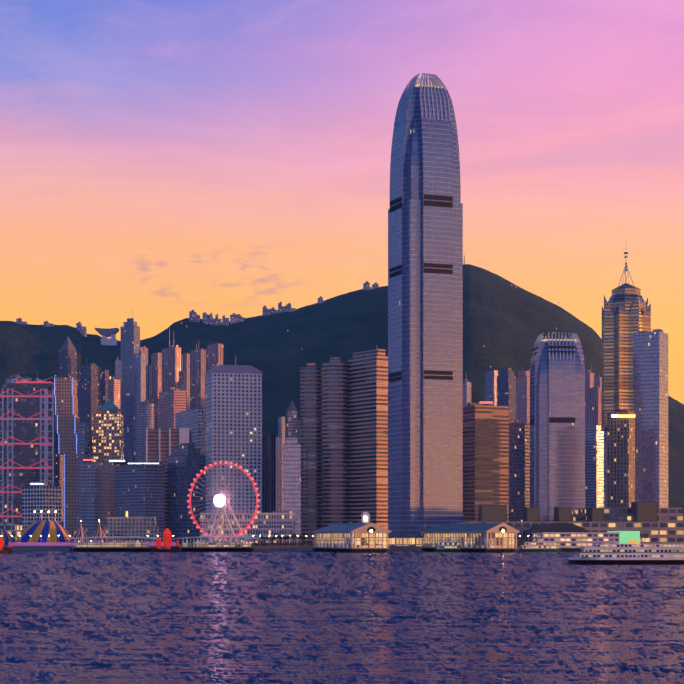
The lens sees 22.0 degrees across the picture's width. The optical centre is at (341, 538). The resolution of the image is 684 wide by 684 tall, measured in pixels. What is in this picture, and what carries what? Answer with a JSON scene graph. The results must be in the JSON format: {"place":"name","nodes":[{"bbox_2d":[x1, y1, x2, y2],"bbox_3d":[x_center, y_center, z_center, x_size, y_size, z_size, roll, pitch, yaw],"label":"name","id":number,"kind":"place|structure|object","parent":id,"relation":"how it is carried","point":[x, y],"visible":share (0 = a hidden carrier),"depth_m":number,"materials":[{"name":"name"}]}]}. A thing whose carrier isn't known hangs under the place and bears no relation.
{"place":"outdoors","nodes":[
{"label":"outdoors","id":0,"kind":"place"},
{"bbox_2d":[0,377,53,524],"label":"skyscraper","id":1,"kind":"structure","parent":0,"point":[26,433],"depth_m":1937.93,"materials":[{"name":"grey"}]},
{"bbox_2d":[54,377,79,537],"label":"skyscraper","id":2,"kind":"structure","parent":0,"point":[66,403],"depth_m":1930.34,"materials":[{"name":"grey"}]},
{"bbox_2d":[92,394,123,516],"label":"green pyramid tower","id":3,"kind":"structure","parent":0,"point":[108,432],"depth_m":1890.38,"materials":[{"name":"orange"}]},
{"bbox_2d":[108,377,119,408],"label":"pink building","id":4,"kind":"structure","parent":0,"point":[113,388],"depth_m":2193.15,"materials":[{"name":"grey"}]},
{"bbox_2d":[159,387,185,428],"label":"pink building","id":5,"kind":"structure","parent":0,"point":[172,401],"depth_m":2051.31,"materials":[{"name":"grey"}]},
{"bbox_2d":[168,443,204,543],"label":"dark building","id":6,"kind":"structure","parent":0,"point":[186,463],"depth_m":1721.32,"materials":[{"name":"blue glass"}]},
{"bbox_2d":[204,365,262,512],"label":"skyscraper","id":7,"kind":"structure","parent":0,"point":[233,414],"depth_m":1700.24,"materials":[{"name":"grey"}]},
{"bbox_2d":[0,544,521,550],"bbox_3d":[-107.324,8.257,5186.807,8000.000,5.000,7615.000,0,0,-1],"label":"seawall","id":8,"kind":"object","parent":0,"point":[256,548],"depth_m":1379.51,"materials":[{"name":"concrete"}]},
{"bbox_2d":[0,528,14,544],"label":"circus tent","id":9,"kind":"object","parent":8,"relation":"on","point":[6,536],"visible":0.83,"depth_m":1462.89,"materials":[{"name":"multicoloured fabric"}]},
{"bbox_2d":[0,524,21,541],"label":"building","id":10,"kind":"structure","parent":8,"relation":"on","point":[14,531],"depth_m":1549.41,"materials":[{"name":"yellow"}]},
{"bbox_2d":[6,375,29,382],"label":"residential building","id":11,"kind":"structure","parent":8,"relation":"on","point":[9,379],"depth_m":2393.47,"materials":[{"name":"grey"}]},
{"bbox_2d":[22,475,61,530],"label":"building","id":12,"kind":"structure","parent":8,"relation":"on","point":[44,499],"depth_m":1599.48,"materials":[{"name":"grey"}]},
{"bbox_2d":[16,511,71,541],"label":"circus tent","id":13,"kind":"object","parent":8,"relation":"on","point":[36,530],"visible":0.94,"depth_m":1445.08,"materials":[{"name":"multicoloured fabric"}]},
{"bbox_2d":[54,396,54,428],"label":"building","id":14,"kind":"structure","parent":8,"relation":"on","point":[54,412],"depth_m":2725.12,"materials":[{"name":"grey"}]},
{"bbox_2d":[54,429,58,485],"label":"building","id":15,"kind":"structure","parent":8,"relation":"on","point":[56,459],"depth_m":1994.01,"materials":[{"name":"grey"}]},
{"bbox_2d":[55,415,62,520],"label":"building","id":16,"kind":"structure","parent":8,"relation":"on","point":[61,470],"depth_m":2404.49,"materials":[{"name":"grey"}]},
{"bbox_2d":[59,337,76,504],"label":"pyramid tower","id":17,"kind":"structure","parent":8,"relation":"on","point":[67,359],"depth_m":2493.76,"materials":[{"name":"grey"}]},
{"bbox_2d":[77,381,78,416],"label":"building","id":18,"kind":"structure","parent":8,"relation":"on","point":[78,396],"depth_m":2516.18,"materials":[{"name":"grey"}]},
{"bbox_2d":[69,524,89,541],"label":"small tent","id":19,"kind":"object","parent":8,"relation":"on","point":[80,532],"visible":0.6,"depth_m":1437.06,"materials":[{"name":"multicoloured fabric"}]},
{"bbox_2d":[78,422,88,527],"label":"skyscraper","id":20,"kind":"structure","parent":8,"relation":"on","point":[83,440],"depth_m":1844.50,"materials":[{"name":"grey"}]},
{"bbox_2d":[79,358,100,440],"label":"dark building","id":21,"kind":"structure","parent":8,"relation":"on","point":[89,389],"depth_m":2345.30,"materials":[{"name":"grey"}]},
{"bbox_2d":[89,441,91,461],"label":"building","id":22,"kind":"structure","parent":8,"relation":"on","point":[90,449],"depth_m":1892.01,"materials":[{"name":"grey"}]},
{"bbox_2d":[79,460,113,536],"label":"building","id":23,"kind":"structure","parent":8,"relation":"on","point":[96,491],"depth_m":1757.88,"materials":[{"name":"blue glass"}]},
{"bbox_2d":[89,524,110,541],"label":"small tent","id":24,"kind":"object","parent":8,"relation":"on","point":[99,531],"visible":0.5,"depth_m":1437.18,"materials":[{"name":"multicoloured fabric"}]},
{"bbox_2d":[101,369,108,405],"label":"dark building","id":25,"kind":"structure","parent":8,"relation":"on","point":[104,383],"depth_m":2371.01,"materials":[{"name":"grey"}]},
{"bbox_2d":[115,358,122,414],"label":"dark building","id":26,"kind":"structure","parent":8,"relation":"on","point":[118,369],"depth_m":2439.23,"materials":[{"name":"grey"}]},
{"bbox_2d":[121,318,139,465],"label":"skyscraper","id":27,"kind":"structure","parent":8,"relation":"on","point":[130,338],"depth_m":2594.34,"materials":[{"name":"blue"}]},
{"bbox_2d":[104,517,158,541],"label":"low-rise building","id":28,"kind":"structure","parent":8,"relation":"on","point":[136,526],"depth_m":1512.22,"materials":[{"name":"grey"}]},
{"bbox_2d":[115,461,164,541],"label":"building","id":29,"kind":"structure","parent":8,"relation":"on","point":[139,490],"depth_m":1723.34,"materials":[{"name":"blue glass"}]},
{"bbox_2d":[113,462,161,516],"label":"rooftop sign","id":30,"kind":"object","parent":29,"relation":"attached to","point":[137,463],"visible":0.98,"depth_m":1709.96,"materials":[{"name":"grey"}]},
{"bbox_2d":[134,350,145,461],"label":"blue building","id":31,"kind":"structure","parent":8,"relation":"on","point":[139,376],"depth_m":2345.16,"materials":[{"name":"grey"}]},
{"bbox_2d":[140,346,147,364],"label":"pink building","id":32,"kind":"structure","parent":8,"relation":"on","point":[144,349],"depth_m":2650.72,"materials":[{"name":"grey"}]},
{"bbox_2d":[138,400,153,461],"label":"building","id":33,"kind":"structure","parent":8,"relation":"on","point":[145,414],"depth_m":2146.20,"materials":[{"name":"grey"}]},
{"bbox_2d":[146,365,149,402],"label":"building","id":34,"kind":"structure","parent":8,"relation":"on","point":[147,382],"depth_m":2500.98,"materials":[{"name":"grey"}]},
{"bbox_2d":[150,366,150,402],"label":"building","id":35,"kind":"structure","parent":8,"relation":"on","point":[150,384],"depth_m":2650.37,"materials":[{"name":"grey"}]},
{"bbox_2d":[151,353,161,428],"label":"salmon building","id":36,"kind":"structure","parent":8,"relation":"on","point":[156,374],"depth_m":2494.32,"materials":[{"name":"pink"}]},
{"bbox_2d":[8,542,313,545],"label":"promenade hoarding","id":37,"kind":"object","parent":8,"relation":"on","point":[150,544],"visible":0.73,"depth_m":1383.30,"materials":[{"name":"purple"}]},
{"bbox_2d":[145,428,190,529],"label":"building","id":38,"kind":"structure","parent":8,"relation":"on","point":[160,444],"depth_m":1791.77,"materials":[{"name":"white paint"}]},
{"bbox_2d":[162,327,180,391],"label":"salmon building","id":39,"kind":"structure","parent":8,"relation":"on","point":[171,361],"depth_m":2449.88,"materials":[{"name":"pink"}]},
{"bbox_2d":[179,354,185,389],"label":"building","id":40,"kind":"structure","parent":8,"relation":"on","point":[182,379],"depth_m":2405.99,"materials":[{"name":"grey"}]},
{"bbox_2d":[181,353,189,410],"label":"pink building","id":41,"kind":"structure","parent":8,"relation":"on","point":[186,362],"depth_m":2493.95,"materials":[{"name":"grey"}]},
{"bbox_2d":[175,407,202,454],"bbox_3d":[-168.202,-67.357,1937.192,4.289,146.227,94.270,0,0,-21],"label":"white building","id":42,"kind":"structure","parent":8,"relation":"on","point":[192,419],"depth_m":1909.47,"materials":[{"name":"grey"}]},
{"bbox_2d":[190,362,190,409],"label":"building","id":43,"kind":"structure","parent":8,"relation":"on","point":[190,385],"depth_m":2643.75,"materials":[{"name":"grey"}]},
{"bbox_2d":[191,344,205,454],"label":"pink building","id":44,"kind":"structure","parent":8,"relation":"on","point":[198,354],"depth_m":2546.17,"materials":[{"name":"grey"}]},
{"bbox_2d":[197,360,199,407],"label":"building","id":45,"kind":"structure","parent":8,"relation":"on","point":[198,383],"depth_m":2546.34,"materials":[{"name":"grey"}]},
{"bbox_2d":[209,363,217,370],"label":"building","id":46,"kind":"structure","parent":8,"relation":"on","point":[212,366],"depth_m":2394.29,"materials":[{"name":"grey"}]},
{"bbox_2d":[207,343,222,371],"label":"salmon building","id":47,"kind":"structure","parent":8,"relation":"on","point":[214,353],"depth_m":2600.28,"materials":[{"name":"pink"}]},
{"bbox_2d":[187,461,259,545],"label":"observation wheel","id":48,"kind":"object","parent":8,"relation":"on","point":[220,500],"visible":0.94,"depth_m":1390.60,"materials":[{"name":"red metal"}]},
{"bbox_2d":[200,511,293,542],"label":"low-rise building","id":49,"kind":"structure","parent":8,"relation":"on","point":[281,523],"depth_m":1474.08,"materials":[{"name":"white paint"}]},
{"bbox_2d":[1,535,528,545],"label":"street lamps","id":50,"kind":"object","parent":8,"relation":"on","point":[173,535],"visible":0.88,"depth_m":1382.12,"materials":[{"name":"silver metal"}]},
{"bbox_2d":[262,434,275,512],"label":"glass building","id":51,"kind":"structure","parent":8,"relation":"on","point":[268,473],"depth_m":1749.79,"materials":[{"name":"grey"}]},
{"bbox_2d":[276,437,279,510],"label":"high-rise building","id":52,"kind":"structure","parent":8,"relation":"on","point":[277,473],"depth_m":2194.19,"materials":[{"name":"grey"}]},
{"bbox_2d":[278,417,284,510],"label":"skyscraper","id":53,"kind":"structure","parent":8,"relation":"on","point":[281,427],"depth_m":2295.56,"materials":[{"name":"grey"}]},
{"bbox_2d":[283,438,300,542],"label":"skyscraper","id":54,"kind":"structure","parent":8,"relation":"on","point":[292,474],"depth_m":1634.84,"materials":[{"name":"grey"}]},
{"bbox_2d":[287,400,296,437],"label":"cream building","id":55,"kind":"structure","parent":8,"relation":"on","point":[291,421],"depth_m":2097.31,"materials":[{"name":"grey"}]},
{"bbox_2d":[297,420,299,443],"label":"building","id":56,"kind":"structure","parent":8,"relation":"on","point":[298,429],"depth_m":2108.30,"materials":[{"name":"grey"}]},
{"bbox_2d":[322,357,347,527],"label":"high-rise building","id":57,"kind":"structure","parent":8,"relation":"on","point":[334,440],"depth_m":1676.75,"materials":[{"name":"grey"}]},
{"bbox_2d":[348,349,387,544],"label":"high-rise building","id":58,"kind":"structure","parent":8,"relation":"on","point":[368,430],"depth_m":1657.69,"materials":[{"name":"brown"}]},
{"bbox_2d":[116,533,648,542],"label":"waterfront trees","id":59,"kind":"object","parent":8,"relation":"on","point":[300,537],"visible":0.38,"depth_m":1394.37,"materials":[{"name":"green plant"}]},
{"bbox_2d":[386,536,423,545],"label":"pier link building","id":60,"kind":"structure","parent":8,"relation":"on","point":[405,541],"depth_m":1326.66,"materials":[{"name":"yellow paint"}]},
{"bbox_2d":[388,73,462,535],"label":"skyscraper","id":61,"kind":"structure","parent":8,"relation":"on","point":[425,351],"depth_m":1512.47,"materials":[{"name":"grey"}]},
{"bbox_2d":[463,379,470,405],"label":"residential building","id":62,"kind":"structure","parent":8,"relation":"on","point":[466,391],"depth_m":2301.88,"materials":[{"name":"grey"}]},
{"bbox_2d":[463,403,508,521],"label":"office building","id":63,"kind":"structure","parent":8,"relation":"on","point":[485,454],"depth_m":1657.10,"materials":[{"name":"brown"}]},
{"bbox_2d":[485,370,497,405],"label":"residential building","id":64,"kind":"structure","parent":8,"relation":"on","point":[490,385],"depth_m":2505.51,"materials":[{"name":"blue"}]},
{"bbox_2d":[497,368,515,422],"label":"residential building","id":65,"kind":"structure","parent":8,"relation":"on","point":[506,386],"depth_m":2458.55,"materials":[{"name":"grey"}]},
{"bbox_2d":[516,371,529,422],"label":"residential building","id":66,"kind":"structure","parent":8,"relation":"on","point":[523,395],"depth_m":2405.93,"materials":[{"name":"grey"}]},
{"bbox_2d":[519,523,588,544],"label":"curved roof","id":67,"kind":"structure","parent":8,"relation":"on","point":[557,527],"depth_m":1399.66,"materials":[{"name":"grey metal"}]},
{"bbox_2d":[456,502,683,544],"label":"low-rise waterfront buildings","id":68,"kind":"structure","parent":8,"relation":"on","point":[659,525],"depth_m":1444.74,"materials":[{"name":"grey"}]},
{"bbox_2d":[585,364,593,425],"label":"residential building","id":69,"kind":"structure","parent":8,"relation":"on","point":[589,379],"depth_m":2457.94,"materials":[{"name":"grey"}]},
{"bbox_2d":[588,385,601,425],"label":"residential building","id":70,"kind":"structure","parent":8,"relation":"on","point":[594,405],"depth_m":2206.97,"materials":[{"name":"grey"}]},
{"bbox_2d":[585,425,606,507],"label":"residential building","id":71,"kind":"structure","parent":8,"relation":"on","point":[595,466],"depth_m":2008.44,"materials":[{"name":"grey concrete"}]},
{"bbox_2d":[594,374,601,388],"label":"residential building","id":72,"kind":"structure","parent":8,"relation":"on","point":[598,380],"depth_m":2406.64,"materials":[{"name":"grey"}]},
{"bbox_2d":[607,409,634,507],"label":"high-rise building","id":73,"kind":"structure","parent":8,"relation":"on","point":[620,462],"depth_m":1627.89,"materials":[{"name":"grey"}]},
{"bbox_2d":[611,414,634,417],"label":"illuminated rooftop sign","id":74,"kind":"object","parent":73,"relation":"attached to","point":[622,415],"visible":1,"depth_m":1620.11,"materials":[{"name":"yellow plastic"}]},
{"bbox_2d":[30,401,492,484],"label":"rooftop signs","id":75,"kind":"object","parent":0,"point":[485,402],"visible":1,"depth_m":1646.28,"materials":[{"name":"white"}]},
{"bbox_2d":[300,363,321,542],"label":"high-rise building","id":76,"kind":"structure","parent":0,"point":[311,434],"depth_m":1705.49,"materials":[{"name":"grey"}]},
{"bbox_2d":[0,551,683,683],"bbox_3d":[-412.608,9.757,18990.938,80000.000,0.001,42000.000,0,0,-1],"label":"water","id":77,"kind":"structure","parent":0,"point":[313,617],"depth_m":214.76,"materials":[{"name":"blue liquid"}]},
{"bbox_2d":[0,538,11,552],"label":"junk boat","id":78,"kind":"object","parent":77,"relation":"on","point":[7,550],"visible":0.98,"depth_m":1141.20,"materials":[{"name":"red wood"}]},
{"bbox_2d":[66,536,161,551],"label":"public pier","id":79,"kind":"structure","parent":77,"relation":"on","point":[112,547],"depth_m":1298.07,"materials":[{"name":"concrete"}]},
{"bbox_2d":[153,528,178,551],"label":"junk boat","id":80,"kind":"object","parent":77,"relation":"on","point":[167,538],"visible":0.88,"depth_m":1272.86,"materials":[{"name":"red fabric"}]},
{"bbox_2d":[174,536,259,551],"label":"public pier","id":81,"kind":"structure","parent":77,"relation":"on","point":[216,547],"depth_m":1301.32,"materials":[{"name":"concrete"}]},
{"bbox_2d":[311,522,391,552],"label":"ferry pier building","id":82,"kind":"structure","parent":77,"relation":"on","point":[358,537],"depth_m":1219.30,"materials":[{"name":"concrete"}]},
{"bbox_2d":[361,510,369,522],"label":"clock tower","id":83,"kind":"structure","parent":82,"relation":"on","point":[365,516],"depth_m":1326.14,"materials":[{"name":"white paint"}]},
{"bbox_2d":[435,539,461,551],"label":"ferry","id":84,"kind":"object","parent":77,"relation":"on","point":[448,546],"visible":0.85,"depth_m":1254.16,"materials":[{"name":"green"}]},
{"bbox_2d":[419,522,519,552],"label":"ferry pier building","id":85,"kind":"structure","parent":77,"relation":"on","point":[485,537],"depth_m":1237.62,"materials":[{"name":"concrete"}]},
{"bbox_2d":[519,539,560,551],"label":"ferry","id":86,"kind":"object","parent":77,"relation":"on","point":[539,546],"visible":0.88,"depth_m":1265.65,"materials":[{"name":"green"}]},
{"bbox_2d":[532,531,639,551],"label":"pier building","id":87,"kind":"structure","parent":77,"relation":"on","point":[570,541],"depth_m":1299.68,"materials":[{"name":"white paint"}]},
{"bbox_2d":[569,538,683,563],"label":"ferry","id":88,"kind":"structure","parent":77,"relation":"on","point":[632,552],"depth_m":663.44,"materials":[{"name":"white metal"}]},
{"bbox_2d":[0,264,683,526],"bbox_3d":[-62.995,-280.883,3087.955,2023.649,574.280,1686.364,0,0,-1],"label":"mountain","id":89,"kind":"structure","parent":0,"point":[506,324],"depth_m":3256.24,"materials":[{"name":"green plant"}]},
{"bbox_2d":[16,318,26,324],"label":"ridge block","id":90,"kind":"structure","parent":89,"relation":"on","point":[19,321],"depth_m":3539.91,"materials":[{"name":"concrete"}]},
{"bbox_2d":[44,321,52,326],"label":"ridge block","id":91,"kind":"structure","parent":89,"relation":"on","point":[47,324],"depth_m":3545.06,"materials":[{"name":"concrete"}]},
{"bbox_2d":[76,321,86,335],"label":"ridge block","id":92,"kind":"structure","parent":89,"relation":"on","point":[81,329],"depth_m":3547.61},
{"bbox_2d":[95,328,118,346],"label":"observation tower","id":93,"kind":"structure","parent":89,"relation":"on","point":[106,333],"depth_m":3486.14,"materials":[{"name":"white paint"}]},
{"bbox_2d":[189,310,199,322],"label":"ridge block","id":94,"kind":"structure","parent":89,"relation":"on","point":[194,316],"depth_m":3553.18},
{"bbox_2d":[202,312,208,323],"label":"ridge block","id":95,"kind":"structure","parent":89,"relation":"on","point":[205,317],"depth_m":3552.99,"materials":[{"name":"concrete"}]},
{"bbox_2d":[209,313,214,324],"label":"ridge block","id":96,"kind":"structure","parent":89,"relation":"on","point":[211,320],"depth_m":3553.12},
{"bbox_2d":[215,314,220,324],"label":"ridge block","id":97,"kind":"structure","parent":89,"relation":"on","point":[217,321],"depth_m":3552.30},
{"bbox_2d":[222,315,228,325],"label":"ridge block","id":98,"kind":"structure","parent":89,"relation":"on","point":[225,321],"depth_m":3553.22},
{"bbox_2d":[230,313,236,324],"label":"ridge block","id":99,"kind":"structure","parent":89,"relation":"on","point":[233,318],"depth_m":3555.69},
{"bbox_2d":[236,314,244,322],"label":"ridge block","id":100,"kind":"structure","parent":89,"relation":"on","point":[239,318],"depth_m":3548.46,"materials":[{"name":"concrete"}]},
{"bbox_2d":[263,305,269,315],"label":"ridge block","id":101,"kind":"structure","parent":89,"relation":"on","point":[266,311],"depth_m":3555.23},
{"bbox_2d":[270,307,277,314],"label":"ridge block","id":102,"kind":"structure","parent":89,"relation":"on","point":[273,310],"depth_m":3556.79,"materials":[{"name":"concrete"}]},
{"bbox_2d":[278,302,286,312],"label":"ridge block","id":103,"kind":"structure","parent":89,"relation":"on","point":[281,308],"depth_m":3555.83,"materials":[{"name":"concrete"}]},
{"bbox_2d":[286,303,295,311],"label":"ridge block","id":104,"kind":"structure","parent":89,"relation":"on","point":[288,305],"depth_m":3551.53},
{"bbox_2d":[318,296,324,303],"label":"ridge block","id":105,"kind":"structure","parent":89,"relation":"on","point":[320,300],"depth_m":3553.25,"materials":[{"name":"concrete"}]},
{"bbox_2d":[363,281,372,289],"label":"ridge block","id":106,"kind":"structure","parent":89,"relation":"on","point":[366,285],"depth_m":3554.88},
{"bbox_2d":[372,282,380,288],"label":"ridge block","id":107,"kind":"structure","parent":89,"relation":"on","point":[375,285],"depth_m":3555.89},
{"bbox_2d":[0,0,683,403],"label":"sky","id":108,"kind":"structure","parent":0,"point":[161,161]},
{"bbox_2d":[509,418,529,521],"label":"dark building","id":109,"kind":"structure","parent":0,"point":[519,466],"depth_m":1804.98,"materials":[{"name":"blue glass"}]},
{"bbox_2d":[530,332,584,521],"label":"skyscraper","id":110,"kind":"structure","parent":0,"point":[557,422],"depth_m":1752.46,"materials":[{"name":"grey"}]},
{"bbox_2d":[602,252,650,430],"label":"skyscraper","id":111,"kind":"structure","parent":0,"point":[626,312],"depth_m":2015.12,"materials":[{"name":"gold metal"}]},
{"bbox_2d":[633,327,667,507],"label":"skyscraper","id":112,"kind":"structure","parent":0,"point":[650,379],"depth_m":1810.99,"materials":[{"name":"grey"}]}
]}

